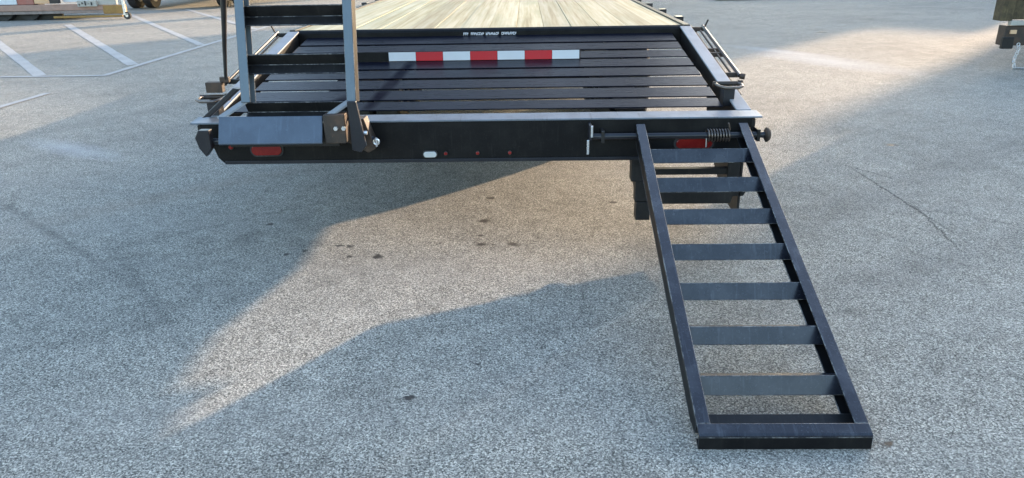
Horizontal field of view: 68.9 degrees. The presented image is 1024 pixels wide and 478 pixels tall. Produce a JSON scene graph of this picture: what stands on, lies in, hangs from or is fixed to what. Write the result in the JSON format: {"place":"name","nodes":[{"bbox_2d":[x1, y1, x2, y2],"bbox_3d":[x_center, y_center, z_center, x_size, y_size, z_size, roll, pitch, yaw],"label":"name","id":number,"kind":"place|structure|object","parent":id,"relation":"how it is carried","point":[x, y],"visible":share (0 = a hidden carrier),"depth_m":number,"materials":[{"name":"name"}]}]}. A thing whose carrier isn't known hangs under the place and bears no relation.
{"place":"outdoors","nodes":[
{"label":"outdoors","id":0,"kind":"place"},
{"bbox_2d":[0,0,1023,477],"bbox_3d":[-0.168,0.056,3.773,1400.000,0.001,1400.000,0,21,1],"label":"asphalt ground","id":1,"kind":"structure","parent":0,"point":[174,302],"depth_m":3.46,"materials":[{"name":"grey asphalt"}]},
{"bbox_2d":[0,40,45,75],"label":"painted line","id":2,"kind":"object","parent":1,"relation":"on","point":[30,68],"visible":1,"depth_m":10.88,"materials":[{"name":"paint"}]},
{"bbox_2d":[0,93,48,107],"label":"painted line","id":3,"kind":"object","parent":1,"relation":"on","point":[21,100],"visible":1,"depth_m":7.89,"materials":[{"name":"paint"}]},
{"bbox_2d":[0,75,99,76],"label":"painted line","id":4,"kind":"object","parent":1,"relation":"on","point":[50,76],"visible":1,"depth_m":9.48,"materials":[{"name":"paint"}]},
{"bbox_2d":[0,0,131,20],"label":"parked trailer","id":5,"kind":"object","parent":1,"relation":"on","point":[10,10],"visible":1,"depth_m":17.81,"materials":[{"name":"black metal"}]},
{"bbox_2d":[65,24,136,64],"bbox_3d":[-7.597,-3.604,13.514,0.162,0.001,8.190,-15,25,-32],"label":"painted line","id":6,"kind":"object","parent":1,"relation":"on","point":[114,53],"visible":1,"depth_m":12.38,"materials":[{"name":"paint"}]},
{"bbox_2d":[131,14,203,44],"bbox_3d":[-7.835,-4.689,16.316,0.140,0.001,9.693,-14,25,-30],"label":"painted line","id":7,"kind":"object","parent":1,"relation":"on","point":[170,31],"visible":0.84,"depth_m":14.78,"materials":[{"name":"paint"}]},
{"bbox_2d":[127,0,233,7],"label":"parked trailer","id":8,"kind":"object","parent":1,"relation":"on","point":[143,3],"visible":0.69,"depth_m":21.43,"materials":[{"name":"rubber"}]},
{"bbox_2d":[100,26,268,75],"bbox_3d":[-5.085,-3.882,14.111,0.108,0.001,10.050,0,21,1],"label":"painted line","id":9,"kind":"object","parent":1,"relation":"on","point":[172,54],"visible":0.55,"depth_m":11.12,"materials":[{"name":"paint"}]},
{"bbox_2d":[185,9,257,28],"bbox_3d":[-7.106,-5.303,17.862,0.140,0.001,7.294,-14,25,-30],"label":"painted line","id":10,"kind":"object","parent":1,"relation":"on","point":[214,17],"visible":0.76,"depth_m":18.16,"materials":[{"name":"paint"}]},
{"bbox_2d":[190,0,872,448],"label":"flatbed trailer","id":11,"kind":"object","parent":1,"relation":"on","point":[388,64],"visible":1,"depth_m":3.54,"materials":[{"name":"black paint"}]},
{"bbox_2d":[993,0,1023,68],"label":"parked trailer","id":12,"kind":"object","parent":1,"relation":"on","point":[1010,35],"visible":1,"depth_m":8.66,"materials":[{"name":"metal"}]}
]}

